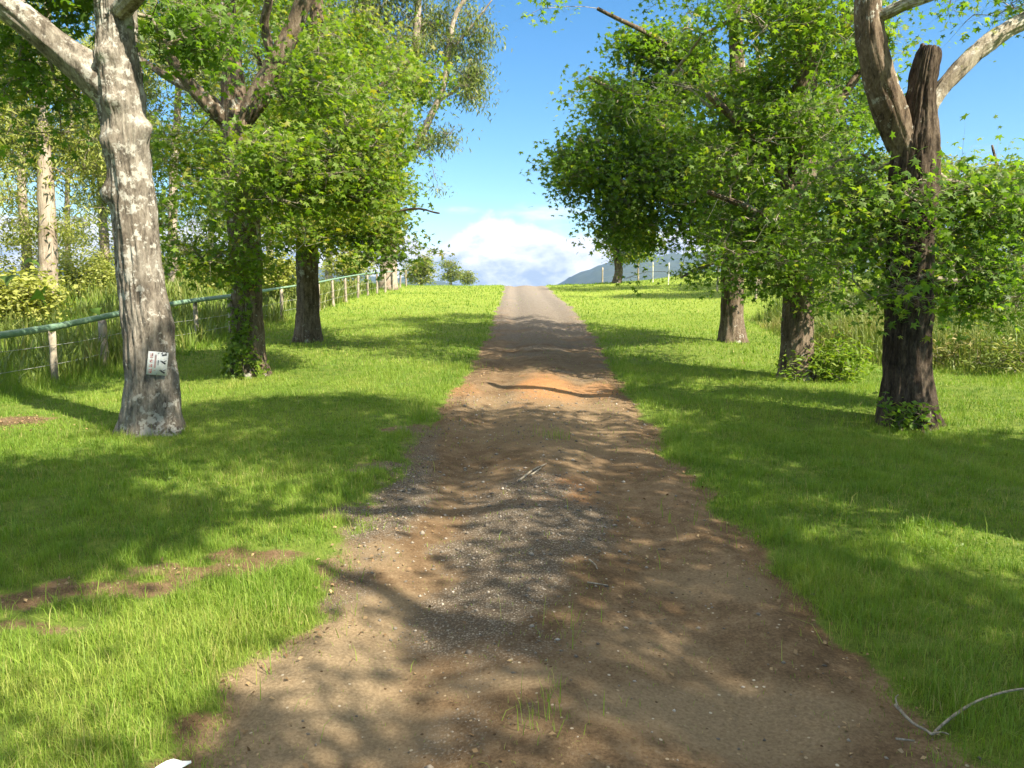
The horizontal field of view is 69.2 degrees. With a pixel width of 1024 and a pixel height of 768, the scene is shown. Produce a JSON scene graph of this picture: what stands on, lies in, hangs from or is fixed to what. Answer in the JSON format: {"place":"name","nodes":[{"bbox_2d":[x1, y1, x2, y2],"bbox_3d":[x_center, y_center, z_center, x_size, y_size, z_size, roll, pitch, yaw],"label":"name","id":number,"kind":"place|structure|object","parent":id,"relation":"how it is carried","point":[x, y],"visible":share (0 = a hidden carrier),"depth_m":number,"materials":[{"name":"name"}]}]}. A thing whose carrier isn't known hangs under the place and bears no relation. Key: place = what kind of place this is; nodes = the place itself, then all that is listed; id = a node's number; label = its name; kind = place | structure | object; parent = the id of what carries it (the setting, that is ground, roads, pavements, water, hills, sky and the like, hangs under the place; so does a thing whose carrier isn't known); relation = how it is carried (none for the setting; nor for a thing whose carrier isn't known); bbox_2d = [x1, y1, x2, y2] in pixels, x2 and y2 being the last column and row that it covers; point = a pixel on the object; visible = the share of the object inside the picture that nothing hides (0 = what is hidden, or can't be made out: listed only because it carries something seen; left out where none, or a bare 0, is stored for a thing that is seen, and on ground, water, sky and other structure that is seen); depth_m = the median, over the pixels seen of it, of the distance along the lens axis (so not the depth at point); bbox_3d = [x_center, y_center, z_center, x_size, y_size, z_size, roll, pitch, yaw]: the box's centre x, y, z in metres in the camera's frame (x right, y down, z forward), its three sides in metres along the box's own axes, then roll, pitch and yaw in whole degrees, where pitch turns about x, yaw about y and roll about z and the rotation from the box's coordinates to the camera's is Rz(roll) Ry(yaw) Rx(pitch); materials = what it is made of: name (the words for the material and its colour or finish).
{"place":"outdoors","nodes":[
{"label":"outdoors","id":0,"kind":"place"},
{"bbox_2d":[1,267,461,285],"bbox_3d":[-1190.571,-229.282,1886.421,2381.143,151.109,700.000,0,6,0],"label":"hills","id":1,"kind":"structure","parent":0,"point":[402,280],"depth_m":1814.86,"materials":[{"name":"green plant"}]},
{"bbox_2d":[0,272,1023,767],"bbox_3d":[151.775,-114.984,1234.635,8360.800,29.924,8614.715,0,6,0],"label":"ground","id":2,"kind":"structure","parent":0,"point":[236,693],"depth_m":5.31,"materials":[{"name":"green plant"}]},
{"bbox_2d":[0,2,52,204],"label":"forest gum","id":3,"kind":"object","parent":2,"relation":"on","point":[6,123],"visible":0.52,"depth_m":23.93,"materials":[{"name":"green plant"}]},
{"bbox_2d":[0,257,84,324],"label":"bush","id":4,"kind":"object","parent":2,"relation":"on","point":[10,296],"visible":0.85,"depth_m":18.72,"materials":[{"name":"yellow plant"}]},
{"bbox_2d":[0,1,95,276],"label":"forest gum","id":5,"kind":"object","parent":2,"relation":"on","point":[22,200],"visible":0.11,"depth_m":33.14,"materials":[{"name":"green plant"}]},
{"bbox_2d":[0,209,101,276],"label":"bush","id":6,"kind":"object","parent":2,"relation":"on","point":[31,248],"visible":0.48,"depth_m":33.25,"materials":[{"name":"green plant"}]},
{"bbox_2d":[0,257,101,314],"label":"bush","id":7,"kind":"object","parent":2,"relation":"on","point":[38,294],"visible":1,"depth_m":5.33,"materials":[{"name":"green plant"}]},
{"bbox_2d":[16,247,116,296],"bbox_3d":[-17.248,-4.417,29.727,4.381,2.173,3.389,0,6,0],"label":"bush","id":8,"kind":"object","parent":2,"relation":"on","point":[88,267],"visible":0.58,"depth_m":29.40,"materials":[{"name":"green plant"}]},
{"bbox_2d":[0,4,142,269],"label":"forest gum","id":9,"kind":"object","parent":2,"relation":"on","point":[66,198],"visible":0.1,"depth_m":60.62,"materials":[{"name":"green plant"}]},
{"bbox_2d":[0,0,191,300],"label":"forest gum","id":10,"kind":"object","parent":2,"relation":"on","point":[47,220],"visible":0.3,"depth_m":26.38,"materials":[{"name":"green plant"}]},
{"bbox_2d":[35,4,180,277],"bbox_3d":[-19.710,-12.594,36.830,9.034,15.570,7.149,0,6,0],"label":"forest gum","id":11,"kind":"object","parent":2,"relation":"on","point":[105,231],"visible":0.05,"depth_m":36.88,"materials":[{"name":"green plant"}]},
{"bbox_2d":[68,224,167,276],"bbox_3d":[-19.931,-6.726,38.530,5.616,3.455,4.363,0,6,0],"label":"bush","id":12,"kind":"object","parent":2,"relation":"on","point":[110,244],"visible":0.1,"depth_m":37.48,"materials":[{"name":"green plant"}]},
{"bbox_2d":[64,22,189,240],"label":"forest gum","id":13,"kind":"object","parent":2,"relation":"on","point":[165,228],"visible":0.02,"depth_m":58.20,"materials":[{"name":"green plant"}]},
{"bbox_2d":[0,0,289,437],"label":"avenue tree","id":14,"kind":"object","parent":2,"relation":"on","point":[107,77],"visible":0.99,"depth_m":7.83,"materials":[{"name":"grey plant"}]},
{"bbox_2d":[146,351,168,375],"bbox_3d":[-3.734,-0.219,7.822,0.195,0.251,0.013,6,1,-37],"label":"tree sign","id":15,"kind":"object","parent":14,"relation":"attached to","point":[157,362],"visible":1,"depth_m":7.82,"materials":[{"name":"paper"}]},
{"bbox_2d":[155,759,190,767],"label":"paper scrap","id":16,"kind":"object","parent":2,"relation":"on","point":[173,763],"visible":1,"depth_m":2.53,"materials":[{"name":"white paper"}]},
{"bbox_2d":[91,0,257,284],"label":"forest gum","id":17,"kind":"object","parent":2,"relation":"on","point":[184,104],"visible":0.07,"depth_m":34.67,"materials":[{"name":"green plant"}]},
{"bbox_2d":[161,240,191,279],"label":"bush","id":18,"kind":"object","parent":2,"relation":"on","point":[166,262],"visible":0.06,"depth_m":35.98,"materials":[{"name":"green plant"}]},
{"bbox_2d":[0,268,406,382],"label":"wire fence","id":19,"kind":"object","parent":2,"relation":"on","point":[102,328],"visible":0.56,"depth_m":13.70,"materials":[{"name":"metal"}]},
{"bbox_2d":[179,255,230,290],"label":"bush","id":20,"kind":"object","parent":2,"relation":"on","point":[213,284],"visible":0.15,"depth_m":33.22,"materials":[{"name":"green plant"}]},
{"bbox_2d":[158,0,272,253],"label":"forest gum","id":21,"kind":"object","parent":2,"relation":"on","point":[196,223],"visible":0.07,"depth_m":50.69,"materials":[{"name":"green plant"}]},
{"bbox_2d":[87,0,437,378],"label":"avenue tree","id":22,"kind":"object","parent":2,"relation":"on","point":[330,164],"visible":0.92,"depth_m":11.46,"materials":[{"name":"green plant"}]},
{"bbox_2d":[215,283,270,378],"bbox_3d":[-4.570,-0.979,12.591,0.938,2.003,0.509,0,6,0],"label":"ivy vine","id":23,"kind":"object","parent":22,"relation":"attached to","point":[228,358],"visible":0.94,"depth_m":12.59,"materials":[{"name":"green plant"}]},
{"bbox_2d":[196,0,332,264],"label":"forest gum","id":24,"kind":"object","parent":2,"relation":"on","point":[253,62],"visible":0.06,"depth_m":43.67,"materials":[{"name":"green plant"}]},
{"bbox_2d":[262,246,318,299],"bbox_3d":[-9.036,-4.159,28.783,3.177,2.596,2.903,0,6,0],"label":"bush","id":25,"kind":"object","parent":2,"relation":"on","point":[289,271],"visible":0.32,"depth_m":28.32,"materials":[{"name":"green plant"}]},
{"bbox_2d":[152,0,472,342],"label":"avenue tree","id":26,"kind":"object","parent":2,"relation":"on","point":[352,240],"visible":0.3,"depth_m":16.61,"materials":[{"name":"green plant"}]},
{"bbox_2d":[299,1,336,279],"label":"forest gum","id":27,"kind":"object","parent":2,"relation":"on","point":[327,275],"depth_m":51.25,"materials":[{"name":"green plant"}]},
{"bbox_2d":[319,251,378,282],"bbox_3d":[-8.729,-6.070,39.705,3.556,2.432,2.970,0,6,0],"label":"bush","id":28,"kind":"object","parent":2,"relation":"on","point":[344,272],"visible":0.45,"depth_m":39.37,"materials":[{"name":"green plant"}]},
{"bbox_2d":[397,254,441,285],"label":"crest tree","id":29,"kind":"object","parent":2,"relation":"on","point":[421,277],"visible":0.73,"depth_m":83.68,"materials":[{"name":"green plant"}]},
{"bbox_2d":[324,0,515,289],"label":"gum tree","id":30,"kind":"object","parent":2,"relation":"on","point":[471,81],"visible":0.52,"depth_m":40.49,"materials":[{"name":"green plant"}]},
{"bbox_2d":[438,258,468,284],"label":"crest tree","id":31,"kind":"object","parent":2,"relation":"on","point":[451,276],"visible":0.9,"depth_m":93.79,"materials":[{"name":"green plant"}]},
{"bbox_2d":[460,270,480,284],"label":"crest tree","id":32,"kind":"object","parent":2,"relation":"on","point":[470,280],"visible":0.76,"depth_m":98.47,"materials":[{"name":"green plant"}]},
{"bbox_2d":[0,270,1023,391],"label":"tall grass","id":33,"kind":"structure","parent":2,"relation":"on","point":[91,346],"depth_m":16.73,"materials":[{"name":"green plant"}]},
{"bbox_2d":[0,397,1023,766],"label":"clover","id":34,"kind":"object","parent":2,"relation":"on","point":[662,451],"visible":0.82,"depth_m":7.26,"materials":[{"name":"green plant"}]},
{"bbox_2d":[590,210,665,283],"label":"avenue tree","id":35,"kind":"object","parent":2,"relation":"on","point":[618,264],"visible":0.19,"depth_m":45.23,"materials":[{"name":"green plant"}]},
{"bbox_2d":[501,0,864,342],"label":"avenue tree","id":36,"kind":"object","parent":2,"relation":"on","point":[624,183],"visible":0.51,"depth_m":16.10,"materials":[{"name":"green plant"}]},
{"bbox_2d":[713,38,854,283],"bbox_3d":[12.125,-10.855,34.828,6.493,12.377,6.471,-2,6,-17],"label":"avenue tree","id":37,"kind":"object","parent":2,"relation":"on","point":[745,56],"visible":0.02,"depth_m":34.55,"materials":[{"name":"green plant"}]},
{"bbox_2d":[624,0,956,381],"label":"avenue tree","id":38,"kind":"object","parent":2,"relation":"on","point":[809,30],"visible":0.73,"depth_m":11.37,"materials":[{"name":"green plant"}]},
{"bbox_2d":[602,262,1000,314],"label":"stake fence","id":39,"kind":"object","parent":2,"relation":"on","point":[707,277],"visible":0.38,"depth_m":41.59,"materials":[{"name":"wood"}]},
{"bbox_2d":[770,328,881,383],"bbox_3d":[5.091,-0.420,12.088,1.797,0.998,1.192,0,6,0],"label":"weed clump","id":40,"kind":"object","parent":2,"relation":"on","point":[828,359],"visible":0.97,"depth_m":12.02,"materials":[{"name":"green plant"}]},
{"bbox_2d":[758,1,905,291],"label":"meadow tree","id":41,"kind":"object","parent":2,"relation":"on","point":[867,111],"visible":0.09,"depth_m":28.54,"materials":[{"name":"green plant"}]},
{"bbox_2d":[737,0,1023,432],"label":"avenue tree","id":42,"kind":"object","parent":2,"relation":"on","point":[919,193],"visible":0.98,"depth_m":8.17,"materials":[{"name":"green plant"}]},
{"bbox_2d":[872,391,947,434],"bbox_3d":[4.349,0.339,8.050,0.747,0.512,0.436,0,6,0],"label":"weed clump","id":43,"kind":"object","parent":2,"relation":"on","point":[908,421],"visible":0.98,"depth_m":8.05,"materials":[{"name":"green plant"}]},
{"bbox_2d":[855,142,969,276],"bbox_3d":[20.797,-9.876,39.211,7.326,9.683,5.762,0,6,0],"label":"meadow tree","id":44,"kind":"object","parent":2,"relation":"on","point":[945,165],"visible":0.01,"depth_m":38.41,"materials":[{"name":"green plant"}]},
{"bbox_2d":[894,688,1023,734],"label":"fallen branch","id":45,"kind":"object","parent":2,"relation":"on","point":[937,729],"visible":0.98,"depth_m":2.79,"materials":[{"name":"grey wood"}]},
{"bbox_2d":[932,324,1008,368],"bbox_3d":[8.197,-0.692,13.628,1.873,1.069,1.535,0,6,0],"label":"scrub","id":46,"kind":"object","parent":2,"relation":"on","point":[948,350],"visible":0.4,"depth_m":13.38,"materials":[{"name":"green plant"}]},
{"bbox_2d":[935,145,1023,283],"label":"meadow tree","id":47,"kind":"object","parent":2,"relation":"on","point":[994,154],"visible":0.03,"depth_m":23.16,"materials":[{"name":"green plant"}]},
{"bbox_2d":[949,326,1023,379],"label":"scrub","id":48,"kind":"object","parent":2,"relation":"on","point":[1018,355],"visible":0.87,"depth_m":12.38,"materials":[{"name":"green plant"}]},
{"bbox_2d":[969,156,1023,292],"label":"meadow tree","id":49,"kind":"object","parent":2,"relation":"on","point":[1008,168],"visible":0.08,"depth_m":19.54,"materials":[{"name":"green plant"}]},
{"bbox_2d":[0,0,1023,286],"label":"sky","id":50,"kind":"structure","parent":0,"point":[491,226],"materials":[{"name":"blue"}]},
{"bbox_2d":[199,285,950,767],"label":"dirt track","id":51,"kind":"structure","parent":0,"point":[529,331],"depth_m":3.56,"materials":[{"name":"brown soil"}]},
{"bbox_2d":[0,372,954,767],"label":"leaf litter","id":52,"kind":"object","parent":51,"relation":"on","point":[506,562],"visible":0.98,"depth_m":3.97,"materials":[{"name":"brown plant"}]},
{"bbox_2d":[518,463,546,481],"bbox_3d":[0.170,0.747,6.295,0.035,0.045,0.579,3,7,25],"label":"stick","id":53,"kind":"object","parent":51,"relation":"on","point":[525,475],"visible":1,"depth_m":6.26,"materials":[{"name":"wood"}]},
{"bbox_2d":[587,581,607,585],"bbox_3d":[0.458,1.071,3.981,0.111,0.016,0.010,1,6,11],"label":"stick","id":54,"kind":"object","parent":51,"relation":"on","point":[596,583],"visible":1,"depth_m":3.98,"materials":[{"name":"grey wood"}]},
{"bbox_2d":[263,389,980,767],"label":"gravel","id":55,"kind":"structure","parent":51,"relation":"on","point":[521,531],"depth_m":5.10,"materials":[{"name":"grey gravel"}]},
{"bbox_2d":[895,737,914,741],"bbox_3d":[1.424,1.286,2.687,0.070,0.016,0.011,0,6,0],"label":"stick","id":56,"kind":"object","parent":51,"relation":"on","point":[896,738],"visible":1,"depth_m":2.68,"materials":[{"name":"grey wood"}]},
{"bbox_2d":[558,249,877,284],"bbox_3d":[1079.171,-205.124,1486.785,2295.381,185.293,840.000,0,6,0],"label":"mountain","id":57,"kind":"structure","parent":0,"point":[592,275],"depth_m":1354.79,"materials":[{"name":"stone"}]}
]}

